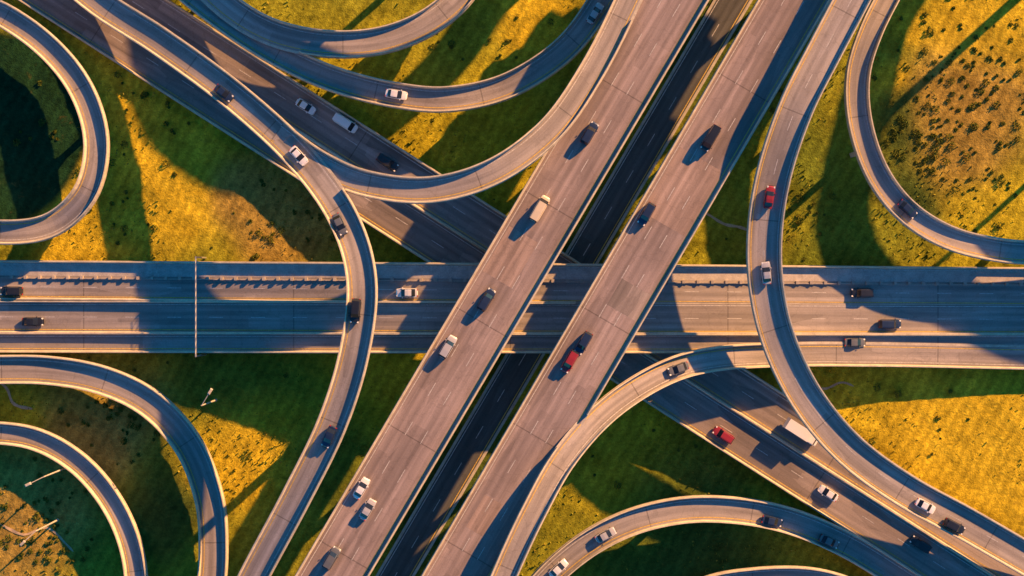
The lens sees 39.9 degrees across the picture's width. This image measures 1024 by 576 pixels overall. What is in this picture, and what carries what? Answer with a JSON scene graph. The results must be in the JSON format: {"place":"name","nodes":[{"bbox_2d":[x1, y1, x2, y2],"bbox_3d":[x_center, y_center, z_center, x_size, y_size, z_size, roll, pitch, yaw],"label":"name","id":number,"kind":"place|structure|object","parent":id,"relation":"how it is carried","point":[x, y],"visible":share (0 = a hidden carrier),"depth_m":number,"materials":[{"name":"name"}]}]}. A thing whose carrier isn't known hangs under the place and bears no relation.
{"place":"outdoors","nodes":[
{"label":"outdoors","id":0,"kind":"place"},
{"bbox_2d":[0,0,1023,575],"bbox_3d":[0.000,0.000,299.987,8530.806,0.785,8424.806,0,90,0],"label":"ground","id":1,"kind":"structure","parent":0,"point":[214,184],"depth_m":300.01,"materials":[{"name":"green plant"}]},
{"bbox_2d":[1,384,31,409],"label":"dirt path","id":2,"kind":"structure","parent":1,"relation":"on","point":[11,400],"depth_m":299.88,"materials":[{"name":"grey soil"}]},
{"bbox_2d":[0,524,72,551],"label":"dirt path","id":3,"kind":"structure","parent":1,"relation":"on","point":[31,532],"depth_m":299.94,"materials":[{"name":"brown soil"}]},
{"bbox_2d":[19,518,58,545],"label":"street lamp","id":4,"kind":"object","parent":1,"relation":"on","point":[24,541],"visible":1,"depth_m":288.44,"materials":[{"name":"metal"}]},
{"bbox_2d":[25,468,65,486],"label":"street lamp","id":5,"kind":"object","parent":1,"relation":"on","point":[27,484],"visible":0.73,"depth_m":286.71,"materials":[{"name":"metal"}]},
{"bbox_2d":[0,0,109,244],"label":"highway ramp","id":6,"kind":"structure","parent":1,"relation":"on","point":[78,202],"depth_m":293.48,"materials":[{"name":"concrete"}]},
{"bbox_2d":[0,421,147,575],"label":"highway ramp","id":7,"kind":"structure","parent":1,"relation":"on","point":[88,472],"depth_m":296.50,"materials":[{"name":"concrete"}]},
{"bbox_2d":[0,355,228,575],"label":"highway ramp","id":8,"kind":"structure","parent":1,"relation":"on","point":[166,417],"depth_m":295.00,"materials":[{"name":"concrete"}]},
{"bbox_2d":[195,256,206,356],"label":"overhead gantry","id":9,"kind":"object","parent":1,"relation":"on","point":[196,257],"visible":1,"depth_m":290.76,"materials":[{"name":"metal"}]},
{"bbox_2d":[201,388,216,405],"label":"street lamp","id":10,"kind":"object","parent":1,"relation":"on","point":[209,393],"visible":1,"depth_m":285.91,"materials":[{"name":"metal"}]},
{"bbox_2d":[73,0,377,575],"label":"highway ramp","id":11,"kind":"structure","parent":1,"relation":"on","point":[262,120],"depth_m":280.18,"materials":[{"name":"concrete"}]},
{"bbox_2d":[213,84,233,101],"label":"car","id":12,"kind":"object","parent":11,"relation":"on","point":[223,92],"visible":1,"depth_m":286.63,"materials":[{"name":"blue paint"}]},
{"bbox_2d":[289,145,307,165],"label":"car","id":13,"kind":"object","parent":11,"relation":"on","point":[298,155],"visible":1,"depth_m":280.61,"materials":[{"name":"white paint"}]},
{"bbox_2d":[321,425,336,447],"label":"car","id":14,"kind":"object","parent":11,"relation":"on","point":[329,435],"visible":1,"depth_m":277.17,"materials":[{"name":"blue paint"}]},
{"bbox_2d":[331,213,347,235],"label":"car","id":15,"kind":"object","parent":11,"relation":"on","point":[340,225],"visible":1,"depth_m":276.56,"materials":[{"name":"grey paint"}]},
{"bbox_2d":[349,298,361,323],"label":"suv","id":16,"kind":"object","parent":11,"relation":"on","point":[355,310],"visible":1,"depth_m":274.56,"materials":[{"name":"black paint"}]},
{"bbox_2d":[201,0,473,58],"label":"highway ramp","id":17,"kind":"structure","parent":1,"relation":"on","point":[435,17],"depth_m":291.00,"materials":[{"name":"concrete"}]},
{"bbox_2d":[179,0,612,112],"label":"highway ramp","id":18,"kind":"structure","parent":1,"relation":"on","point":[567,46],"depth_m":290.06,"materials":[{"name":"concrete"}]},
{"bbox_2d":[385,89,407,99],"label":"car","id":19,"kind":"object","parent":18,"relation":"on","point":[396,94],"visible":1,"depth_m":289.49,"materials":[{"name":"white paint"}]},
{"bbox_2d":[586,2,603,24],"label":"car","id":20,"kind":"object","parent":18,"relation":"on","point":[595,12],"visible":1,"depth_m":287.20,"materials":[{"name":"blue paint"}]},
{"bbox_2d":[270,0,642,203],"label":"highway ramp","id":21,"kind":"structure","parent":1,"relation":"on","point":[546,132],"depth_m":278.67,"materials":[{"name":"concrete"}]},
{"bbox_2d":[295,0,708,575],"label":"highway bridge","id":22,"kind":"structure","parent":1,"relation":"on","point":[439,393],"depth_m":282.00,"materials":[{"name":"grey concrete"}]},
{"bbox_2d":[322,546,340,570],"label":"suv","id":23,"kind":"object","parent":22,"relation":"on","point":[331,557],"visible":1,"depth_m":280.58,"materials":[{"name":"grey paint"}]},
{"bbox_2d":[352,477,369,499],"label":"car","id":24,"kind":"object","parent":22,"relation":"on","point":[361,487],"visible":1,"depth_m":281.01,"materials":[{"name":"white paint"}]},
{"bbox_2d":[359,498,375,520],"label":"car","id":25,"kind":"object","parent":22,"relation":"on","point":[367,509],"visible":1,"depth_m":281.02,"materials":[{"name":"silver paint"}]},
{"bbox_2d":[438,335,456,358],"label":"suv","id":26,"kind":"object","parent":22,"relation":"on","point":[448,346],"visible":1,"depth_m":280.55,"materials":[{"name":"silver paint"}]},
{"bbox_2d":[477,288,495,311],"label":"suv","id":27,"kind":"object","parent":22,"relation":"on","point":[486,299],"visible":1,"depth_m":280.54,"materials":[{"name":"blue paint"}]},
{"bbox_2d":[529,195,549,222],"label":"van","id":28,"kind":"object","parent":22,"relation":"on","point":[539,208],"visible":1,"depth_m":279.89,"materials":[{"name":"beige paint"}]},
{"bbox_2d":[580,121,598,145],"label":"suv","id":29,"kind":"object","parent":22,"relation":"on","point":[589,132],"visible":1,"depth_m":280.55,"materials":[{"name":"blue paint"}]},
{"bbox_2d":[18,0,992,575],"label":"highway","id":30,"kind":"structure","parent":1,"relation":"on","point":[774,460],"depth_m":298.10,"materials":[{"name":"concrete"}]},
{"bbox_2d":[712,426,734,443],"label":"suv","id":31,"kind":"object","parent":30,"relation":"on","point":[723,435],"visible":1,"depth_m":295.61,"materials":[{"name":"red paint"}]},
{"bbox_2d":[817,484,838,501],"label":"car","id":32,"kind":"object","parent":30,"relation":"on","point":[827,492],"visible":1,"depth_m":297.46,"materials":[{"name":"white paint"}]},
{"bbox_2d":[909,535,932,553],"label":"suv","id":33,"kind":"object","parent":30,"relation":"on","point":[919,543],"visible":1,"depth_m":297.76,"materials":[{"name":"black paint"}]},
{"bbox_2d":[0,260,1023,304],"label":"highway","id":34,"kind":"structure","parent":1,"relation":"on","point":[71,280],"depth_m":295.07,"materials":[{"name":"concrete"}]},
{"bbox_2d":[0,285,22,296],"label":"suv","id":35,"kind":"object","parent":34,"relation":"on","point":[6,290],"visible":1,"depth_m":296.83,"materials":[{"name":"black paint"}]},
{"bbox_2d":[396,287,417,297],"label":"car","id":36,"kind":"object","parent":34,"relation":"on","point":[402,292],"visible":1,"depth_m":289.03,"materials":[{"name":"white paint"}]},
{"bbox_2d":[850,287,873,297],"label":"suv","id":37,"kind":"object","parent":34,"relation":"on","point":[858,292],"visible":1,"depth_m":294.13,"materials":[{"name":"black paint"}]},
{"bbox_2d":[0,300,1023,335],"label":"highway","id":38,"kind":"structure","parent":1,"relation":"on","point":[67,316],"depth_m":295.13,"materials":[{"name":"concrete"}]},
{"bbox_2d":[22,316,43,326],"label":"car","id":39,"kind":"object","parent":38,"relation":"on","point":[36,321],"visible":1,"depth_m":297.20,"materials":[{"name":"black paint"}]},
{"bbox_2d":[878,318,900,329],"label":"suv","id":40,"kind":"object","parent":38,"relation":"on","point":[895,323],"visible":1,"depth_m":294.75,"materials":[{"name":"blue paint"}]},
{"bbox_2d":[0,332,1023,352],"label":"highway","id":41,"kind":"structure","parent":1,"relation":"on","point":[293,342],"depth_m":294.55,"materials":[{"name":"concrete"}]},
{"bbox_2d":[844,337,865,347],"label":"car","id":42,"kind":"object","parent":41,"relation":"on","point":[859,342],"visible":1,"depth_m":294.33,"materials":[{"name":"grey paint"}]},
{"bbox_2d":[0,6,1023,575],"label":"shrubs","id":43,"kind":"object","parent":1,"relation":"on","point":[434,46],"visible":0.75,"depth_m":299.76,"materials":[{"name":"green plant"}]},
{"bbox_2d":[122,0,1021,575],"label":"highway","id":44,"kind":"structure","parent":1,"relation":"on","point":[746,394],"depth_m":297.34,"materials":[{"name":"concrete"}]},
{"bbox_2d":[295,98,315,114],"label":"car","id":45,"kind":"object","parent":44,"relation":"on","point":[306,107],"visible":1,"depth_m":296.45,"materials":[{"name":"white paint"}]},
{"bbox_2d":[332,112,357,132],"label":"van","id":46,"kind":"object","parent":44,"relation":"on","point":[345,122],"visible":1,"depth_m":294.81,"materials":[{"name":"white paint"}]},
{"bbox_2d":[376,153,398,171],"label":"suv","id":47,"kind":"object","parent":44,"relation":"on","point":[387,162],"visible":1,"depth_m":294.71,"materials":[{"name":"black paint"}]},
{"bbox_2d":[782,417,817,445],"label":"box truck","id":48,"kind":"object","parent":44,"relation":"on","point":[797,429],"visible":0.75,"depth_m":294.46,"materials":[{"name":"white paint"}]},
{"bbox_2d":[421,0,830,575],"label":"highway bridge","id":49,"kind":"structure","parent":1,"relation":"on","point":[690,177],"depth_m":281.70,"materials":[{"name":"grey concrete"}]},
{"bbox_2d":[561,349,578,372],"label":"suv","id":50,"kind":"object","parent":49,"relation":"on","point":[569,361],"visible":1,"depth_m":280.24,"materials":[{"name":"red paint"}]},
{"bbox_2d":[574,331,592,354],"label":"suv","id":51,"kind":"object","parent":49,"relation":"on","point":[583,342],"visible":1,"depth_m":280.21,"materials":[{"name":"blue paint"}]},
{"bbox_2d":[637,202,655,225],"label":"suv","id":52,"kind":"object","parent":49,"relation":"on","point":[646,214],"visible":1,"depth_m":280.26,"materials":[{"name":"blue paint"}]},
{"bbox_2d":[700,124,721,151],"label":"van","id":53,"kind":"object","parent":49,"relation":"on","point":[711,136],"visible":1,"depth_m":279.59,"materials":[{"name":"black paint"}]},
{"bbox_2d":[531,495,921,575],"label":"highway ramp","id":54,"kind":"structure","parent":1,"relation":"on","point":[577,551],"depth_m":292.98,"materials":[{"name":"concrete"}]},
{"bbox_2d":[548,559,568,575],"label":"car","id":55,"kind":"object","parent":54,"relation":"on","point":[559,567],"visible":1,"depth_m":290.98,"materials":[{"name":"white paint"}]},
{"bbox_2d":[594,527,616,542],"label":"car","id":56,"kind":"object","parent":54,"relation":"on","point":[607,533],"visible":1,"depth_m":290.95,"materials":[{"name":"silver paint"}]},
{"bbox_2d":[761,515,782,526],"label":"car","id":57,"kind":"object","parent":54,"relation":"on","point":[772,521],"visible":1,"depth_m":293.50,"materials":[{"name":"blue paint"}]},
{"bbox_2d":[819,534,839,548],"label":"car","id":58,"kind":"object","parent":54,"relation":"on","point":[831,542],"visible":1,"depth_m":295.91,"materials":[{"name":"grey paint"}]},
{"bbox_2d":[706,213,746,230],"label":"dirt path","id":59,"kind":"structure","parent":1,"relation":"on","point":[726,224],"depth_m":299.92,"materials":[{"name":"grey soil"}]},
{"bbox_2d":[490,342,1023,575],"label":"highway ramp","id":60,"kind":"structure","parent":1,"relation":"on","point":[578,440],"depth_m":287.09,"materials":[{"name":"concrete"}]},
{"bbox_2d":[667,361,689,375],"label":"car","id":61,"kind":"object","parent":60,"relation":"on","point":[676,369],"visible":1,"depth_m":285.43,"materials":[{"name":"grey paint"}]},
{"bbox_2d":[706,566,846,575],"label":"highway ramp","id":62,"kind":"structure","parent":1,"relation":"on","point":[783,571],"depth_m":295.62,"materials":[{"name":"concrete"}]},
{"bbox_2d":[821,382,853,389],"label":"dirt path","id":63,"kind":"structure","parent":1,"relation":"on","point":[831,386],"depth_m":300.00,"materials":[{"name":"grey soil"}]},
{"bbox_2d":[746,0,1023,575],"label":"highway ramp","id":64,"kind":"structure","parent":1,"relation":"on","point":[842,442],"depth_m":283.08,"materials":[{"name":"concrete"}]},
{"bbox_2d":[761,261,771,284],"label":"car","id":65,"kind":"object","parent":64,"relation":"on","point":[766,268],"visible":1,"depth_m":280.49,"materials":[{"name":"silver paint"}]},
{"bbox_2d":[763,185,775,208],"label":"car","id":66,"kind":"object","parent":64,"relation":"on","point":[770,193],"visible":1,"depth_m":278.54,"materials":[{"name":"red paint"}]},
{"bbox_2d":[914,498,935,513],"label":"car","id":67,"kind":"object","parent":64,"relation":"on","point":[926,506],"visible":1,"depth_m":290.57,"materials":[{"name":"white paint"}]},
{"bbox_2d":[942,517,964,534],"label":"suv","id":68,"kind":"object","parent":64,"relation":"on","point":[952,525],"visible":1,"depth_m":291.03,"materials":[{"name":"black paint"}]},
{"bbox_2d":[844,0,1023,264],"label":"highway ramp","id":69,"kind":"structure","parent":1,"relation":"on","point":[890,193],"depth_m":288.12,"materials":[{"name":"concrete"}]},
{"bbox_2d":[897,199,917,218],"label":"car","id":70,"kind":"object","parent":69,"relation":"on","point":[909,210],"visible":1,"depth_m":287.91,"materials":[{"name":"blue paint"}]},
{"bbox_2d":[376,0,752,575],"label":"road","id":71,"kind":"structure","parent":0,"point":[589,244],"depth_m":299.88,"materials":[{"name":"grey asphalt"}]}
]}

